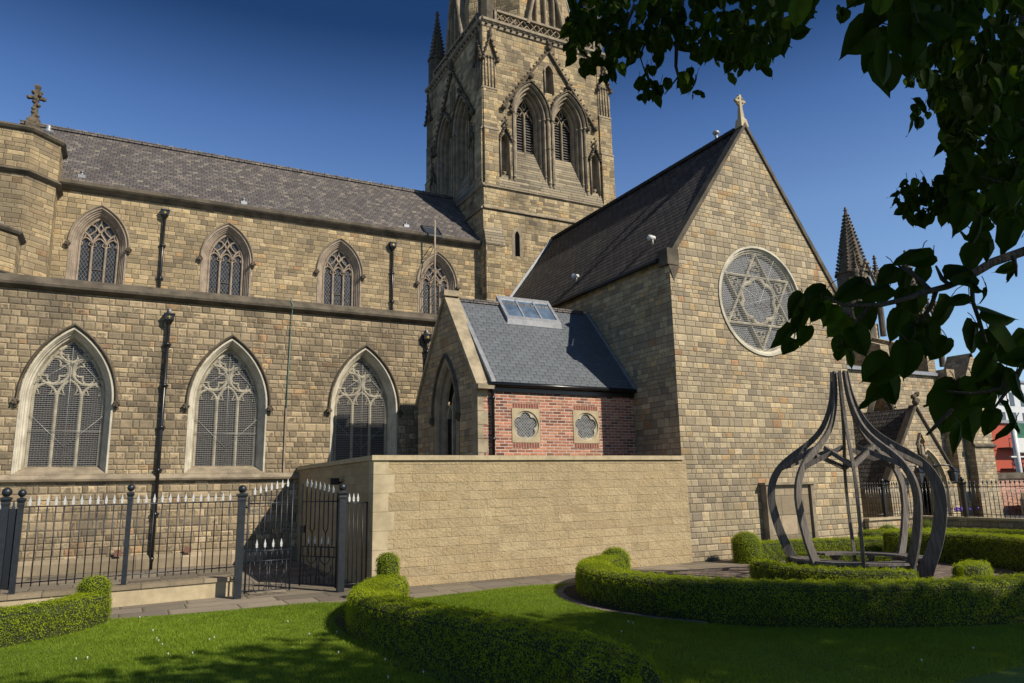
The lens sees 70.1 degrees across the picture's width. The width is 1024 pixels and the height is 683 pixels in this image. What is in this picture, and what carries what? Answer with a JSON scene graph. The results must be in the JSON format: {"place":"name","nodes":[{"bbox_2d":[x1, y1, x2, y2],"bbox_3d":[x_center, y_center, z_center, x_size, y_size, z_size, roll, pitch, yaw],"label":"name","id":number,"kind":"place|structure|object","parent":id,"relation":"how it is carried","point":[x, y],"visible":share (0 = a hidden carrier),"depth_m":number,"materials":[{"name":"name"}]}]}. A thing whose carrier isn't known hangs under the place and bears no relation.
{"place":"outdoors","nodes":[
{"label":"outdoors","id":0,"kind":"place"},
{"bbox_2d":[0,559,784,618],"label":"path","id":1,"kind":"structure","parent":0,"point":[296,593],"depth_m":14.64,"materials":[{"name":"stone"}]},
{"bbox_2d":[73,574,112,617],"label":"topiary dome","id":2,"kind":"structure","parent":1,"relation":"on","point":[94,583],"depth_m":11.00,"materials":[{"name":"green plant"}]},
{"bbox_2d":[233,485,247,598],"bbox_3d":[-4.949,3.628,13.265,0.186,2.000,0.186,5,-13,-27],"label":"gate post","id":3,"kind":"object","parent":1,"relation":"on","point":[242,495],"visible":1,"depth_m":13.21,"materials":[{"name":"black metal"}]},
{"bbox_2d":[241,480,293,593],"bbox_3d":[-4.535,3.595,13.571,0.972,2.046,0.056,6,-13,-31],"label":"gate leaf","id":4,"kind":"object","parent":3,"relation":"attached to","point":[273,543],"visible":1,"depth_m":13.56,"materials":[{"name":"black metal"}]},
{"bbox_2d":[336,483,348,592],"bbox_3d":[-3.242,3.711,13.857,0.186,2.000,0.186,5,-13,-27],"label":"gate post","id":5,"kind":"object","parent":1,"relation":"on","point":[342,493],"visible":1,"depth_m":13.80,"materials":[{"name":"black metal"}]},
{"bbox_2d":[298,479,337,587],"bbox_3d":[-3.720,3.696,14.161,1.073,2.046,0.056,-8,-13,30],"label":"gate leaf","id":6,"kind":"object","parent":5,"relation":"attached to","point":[302,528],"visible":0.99,"depth_m":14.16,"materials":[{"name":"black metal"}]},
{"bbox_2d":[344,493,367,585],"bbox_3d":[-3.015,3.843,14.042,0.524,1.805,0.033,9,-15,-41],"label":"railing panel","id":7,"kind":"object","parent":1,"relation":"on","point":[349,503],"visible":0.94,"depth_m":14.09,"materials":[{"name":"black metal"}]},
{"bbox_2d":[415,289,636,455],"bbox_3d":[0.245,2.250,20.356,4.795,7.247,4.478,5,-13,-27],"label":"annex","id":8,"kind":"object","parent":1,"relation":"on","point":[502,375],"visible":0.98,"depth_m":19.21,"materials":[{"name":"grey stone"}]},
{"bbox_2d":[428,353,459,454],"bbox_3d":[-1.651,2.001,19.357,0.485,3.423,1.954,5,-13,-27],"label":"gable window","id":9,"kind":"structure","parent":8,"relation":"in","point":[445,375],"depth_m":19.80,"materials":[{"name":"glass"}]},
{"bbox_2d":[511,408,540,442],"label":"round window","id":10,"kind":"structure","parent":8,"relation":"in","point":[525,422],"depth_m":18.15,"materials":[{"name":"stone"}]},
{"bbox_2d":[573,410,599,442],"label":"round window","id":11,"kind":"structure","parent":8,"relation":"in","point":[585,423],"depth_m":18.97,"materials":[{"name":"stone"}]},
{"bbox_2d":[601,546,632,569],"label":"topiary dome","id":12,"kind":"structure","parent":1,"relation":"on","point":[619,552],"depth_m":14.78,"materials":[{"name":"green plant"}]},
{"bbox_2d":[730,530,762,563],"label":"topiary dome","id":13,"kind":"structure","parent":1,"relation":"on","point":[745,548],"depth_m":17.09,"materials":[{"name":"green plant"}]},
{"bbox_2d":[760,536,884,560],"bbox_3d":[7.540,5.074,17.964,4.053,0.537,0.925,1,-11,-11],"label":"box hedge","id":14,"kind":"object","parent":1,"relation":"on","point":[772,549],"visible":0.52,"depth_m":17.86,"materials":[{"name":"green plant"}]},
{"bbox_2d":[878,523,896,529],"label":"topiary dome","id":15,"kind":"structure","parent":1,"relation":"on","point":[886,526],"depth_m":20.20,"materials":[{"name":"green plant"}]},
{"bbox_2d":[923,519,932,528],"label":"topiary dome","id":16,"kind":"structure","parent":1,"relation":"on","point":[927,523],"depth_m":20.34,"materials":[{"name":"green plant"}]},
{"bbox_2d":[0,582,1023,682],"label":"lawn","id":17,"kind":"structure","parent":0,"point":[1013,675],"depth_m":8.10,"materials":[{"name":"green plant"}]},
{"bbox_2d":[0,589,112,647],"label":"box hedge","id":18,"kind":"object","parent":17,"relation":"on","point":[24,623],"visible":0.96,"depth_m":9.82,"materials":[{"name":"green plant"}]},
{"bbox_2d":[334,609,490,682],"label":"soil strip","id":19,"kind":"object","parent":17,"relation":"on","point":[337,619],"visible":0.24,"depth_m":7.87,"materials":[{"name":"brown soil"}]},
{"bbox_2d":[375,551,400,576],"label":"topiary dome","id":20,"kind":"structure","parent":19,"relation":"on","point":[388,562],"depth_m":12.59,"materials":[{"name":"green plant"}]},
{"bbox_2d":[343,573,671,682],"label":"box hedge","id":21,"kind":"object","parent":19,"relation":"on","point":[388,613],"visible":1,"depth_m":7.32,"materials":[{"name":"green plant"}]},
{"bbox_2d":[75,616,973,678],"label":"daisies","id":22,"kind":"object","parent":17,"relation":"on","point":[338,651],"visible":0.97,"depth_m":8.83,"materials":[{"name":"white plant"}]},
{"bbox_2d":[563,585,781,625],"bbox_3d":[10.015,4.205,12.577,18.019,0.001,5.224,0,-11,-7],"label":"planting bed","id":23,"kind":"object","parent":17,"relation":"on","point":[570,592],"visible":0.21,"depth_m":11.68,"materials":[{"name":"soil"}]},
{"bbox_2d":[574,552,1023,628],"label":"box hedge","id":24,"kind":"object","parent":23,"relation":"on","point":[611,581],"visible":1,"depth_m":9.67,"materials":[{"name":"green plant"}]},
{"bbox_2d":[0,0,1023,380],"label":"sky","id":25,"kind":"structure","parent":0,"point":[332,87],"materials":[{"name":"blue"}]},
{"bbox_2d":[656,562,1023,580],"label":"paved circle","id":26,"kind":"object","parent":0,"point":[942,570],"visible":0.03,"depth_m":15.20,"materials":[{"name":"stone"}]},
{"bbox_2d":[747,557,918,581],"bbox_3d":[5.382,4.119,12.820,1.137,0.508,3.115,8,-14,-38],"label":"box hedge","id":27,"kind":"object","parent":26,"relation":"on","point":[767,568],"visible":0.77,"depth_m":12.44,"materials":[{"name":"green plant"}]},
{"bbox_2d":[785,552,906,569],"bbox_3d":[7.110,4.657,15.486,2.500,0.408,0.848,-4,-12,16],"label":"box hedge","id":28,"kind":"object","parent":26,"relation":"on","point":[858,557],"visible":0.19,"depth_m":15.40,"materials":[{"name":"green plant"}]},
{"bbox_2d":[767,370,946,580],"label":"timber pavilion","id":29,"kind":"structure","parent":26,"relation":"on","point":[892,454],"depth_m":13.54,"materials":[{"name":"grey wood"}]},
{"bbox_2d":[857,527,1023,536],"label":"box hedge","id":30,"kind":"object","parent":26,"relation":"on","point":[872,532],"visible":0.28,"depth_m":19.36,"materials":[{"name":"green plant"}]},
{"bbox_2d":[882,528,1023,571],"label":"box hedge","id":31,"kind":"object","parent":26,"relation":"on","point":[1003,551],"visible":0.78,"depth_m":15.76,"materials":[{"name":"green plant"}]},
{"bbox_2d":[951,558,994,579],"bbox_3d":[7.982,4.020,12.600,0.634,0.508,1.258,-11,-15,40],"label":"box hedge","id":32,"kind":"object","parent":26,"relation":"on","point":[967,568],"visible":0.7,"depth_m":12.32,"materials":[{"name":"green plant"}]},
{"bbox_2d":[708,513,1023,628],"bbox_3d":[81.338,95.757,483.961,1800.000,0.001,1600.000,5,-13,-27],"label":"ground","id":33,"kind":"structure","parent":0,"point":[1008,516],"depth_m":9.99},
{"bbox_2d":[0,575,233,608],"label":"wall","id":34,"kind":"structure","parent":33,"relation":"on","point":[140,593],"depth_m":12.72,"materials":[{"name":"stone"}]},
{"bbox_2d":[0,487,16,589],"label":"solid gate","id":35,"kind":"structure","parent":34,"relation":"on","point":[8,514],"depth_m":11.77,"materials":[{"name":"metal"}]},
{"bbox_2d":[8,484,237,594],"bbox_3d":[-6.660,3.375,12.813,3.516,1.707,0.141,7,-14,-34],"label":"iron railing","id":36,"kind":"object","parent":34,"relation":"on","point":[21,500],"visible":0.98,"depth_m":12.61,"materials":[{"name":"metal"}]},
{"bbox_2d":[296,455,692,586],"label":"boundary wall","id":37,"kind":"structure","parent":33,"relation":"on","point":[438,519],"depth_m":15.62,"materials":[{"name":"stone"}]},
{"bbox_2d":[328,478,341,484],"bbox_3d":[-3.925,3.107,16.200,0.280,0.140,0.240,5,-13,-27],"label":"wall floodlight","id":38,"kind":"object","parent":37,"relation":"attached to","point":[333,481],"depth_m":16.08,"materials":[{"name":"black paint"}]},
{"bbox_2d":[0,84,1003,577],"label":"church","id":39,"kind":"structure","parent":33,"relation":"on","point":[174,322],"depth_m":20.57,"materials":[{"name":"stone"}]},
{"bbox_2d":[10,323,119,475],"bbox_3d":[-11.158,1.438,18.348,2.330,3.827,0.605,5,-13,-27],"label":"window","id":40,"kind":"structure","parent":39,"relation":"in","point":[66,401],"depth_m":18.44,"materials":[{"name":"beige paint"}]},
{"bbox_2d":[64,205,131,283],"bbox_3d":[-12.995,-2.812,22.922,1.854,3.073,0.475,5,-13,-27],"label":"window","id":41,"kind":"structure","parent":39,"relation":"in","point":[98,241],"depth_m":23.07,"materials":[{"name":"stone"}]},
{"bbox_2d":[197,222,255,295],"bbox_3d":[-9.651,-2.537,24.643,1.854,3.073,0.475,5,-13,-27],"label":"window","id":42,"kind":"structure","parent":39,"relation":"in","point":[226,257],"depth_m":24.81,"materials":[{"name":"stone"}]},
{"bbox_2d":[182,335,273,473],"bbox_3d":[-7.806,1.713,20.074,2.330,3.827,0.605,5,-13,-27],"label":"window","id":43,"kind":"structure","parent":39,"relation":"in","point":[227,407],"depth_m":20.19,"materials":[{"name":"beige paint"}]},
{"bbox_2d":[314,238,365,306],"bbox_3d":[-6.255,-2.259,26.391,1.854,3.073,0.475,5,-13,-27],"label":"window","id":44,"kind":"structure","parent":39,"relation":"in","point":[338,271],"depth_m":26.57,"materials":[{"name":"stone"}]},
{"bbox_2d":[326,344,402,461],"bbox_3d":[-4.445,1.989,21.804,2.330,3.827,0.605,5,-13,-27],"label":"window","id":45,"kind":"structure","parent":39,"relation":"in","point":[363,409],"depth_m":22.00,"materials":[{"name":"beige paint"}]},
{"bbox_2d":[415,251,459,314],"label":"window","id":46,"kind":"structure","parent":39,"relation":"in","point":[446,277],"depth_m":28.26,"materials":[{"name":"stone"}]},
{"bbox_2d":[718,246,797,355],"bbox_3d":[6.856,-1.117,20.248,3.120,3.120,0.225,5,-13,-27],"label":"rose window","id":47,"kind":"structure","parent":39,"relation":"in","point":[755,287],"depth_m":20.22,"materials":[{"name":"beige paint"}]},
{"bbox_2d":[423,0,615,300],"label":"bell tower","id":48,"kind":"structure","parent":33,"relation":"on","point":[519,163],"depth_m":31.79,"materials":[{"name":"stone"}]},
{"bbox_2d":[512,227,522,258],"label":"slit window","id":49,"kind":"structure","parent":48,"relation":"in","point":[516,229],"depth_m":29.68,"materials":[{"name":"stone"}]},
{"bbox_2d":[555,583,707,623],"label":"kerb","id":50,"kind":"structure","parent":33,"relation":"on","point":[560,592],"depth_m":11.38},
{"bbox_2d":[558,0,1023,456],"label":"lime tree","id":51,"kind":"object","parent":33,"relation":"on","point":[970,87],"visible":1,"depth_m":1.91,"materials":[{"name":"green plant"}]},
{"bbox_2d":[863,515,1023,529],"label":"garden wall","id":52,"kind":"structure","parent":33,"relation":"on","point":[1000,523],"depth_m":20.08,"materials":[{"name":"stone"}]},
{"bbox_2d":[864,477,1023,517],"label":"iron railing","id":53,"kind":"object","parent":52,"relation":"on","point":[964,497],"visible":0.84,"depth_m":20.51,"materials":[{"name":"black metal"}]},
{"bbox_2d":[947,507,978,511],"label":"purple flowers","id":54,"kind":"object","parent":33,"relation":"on","point":[961,509],"visible":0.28,"depth_m":23.87,"materials":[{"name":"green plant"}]},
{"bbox_2d":[991,420,1023,472],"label":"red building","id":55,"kind":"structure","parent":33,"relation":"on","point":[1003,453],"depth_m":85.55,"materials":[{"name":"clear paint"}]},
{"bbox_2d":[996,381,1023,420],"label":"white building","id":56,"kind":"structure","parent":33,"relation":"on","point":[1016,405],"depth_m":123.57,"materials":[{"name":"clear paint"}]},
{"bbox_2d":[1009,392,1014,405],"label":"window","id":57,"kind":"structure","parent":56,"relation":"in","point":[1011,397],"depth_m":123.52,"materials":[{"name":"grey glass"}]},
{"bbox_2d":[997,472,1023,513],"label":"gate pier","id":58,"kind":"structure","parent":33,"relation":"on","point":[1012,477],"depth_m":37.28,"materials":[{"name":"pink brick"}]},
{"bbox_2d":[1009,422,1023,471],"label":"banner pole","id":59,"kind":"object","parent":33,"relation":"on","point":[1017,438],"visible":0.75,"depth_m":43.44,"materials":[{"name":"white metal"}]},
{"bbox_2d":[1020,493,1023,514],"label":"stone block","id":60,"kind":"structure","parent":33,"relation":"on","point":[1021,503],"depth_m":36.25,"materials":[{"name":"stone"}]}
]}

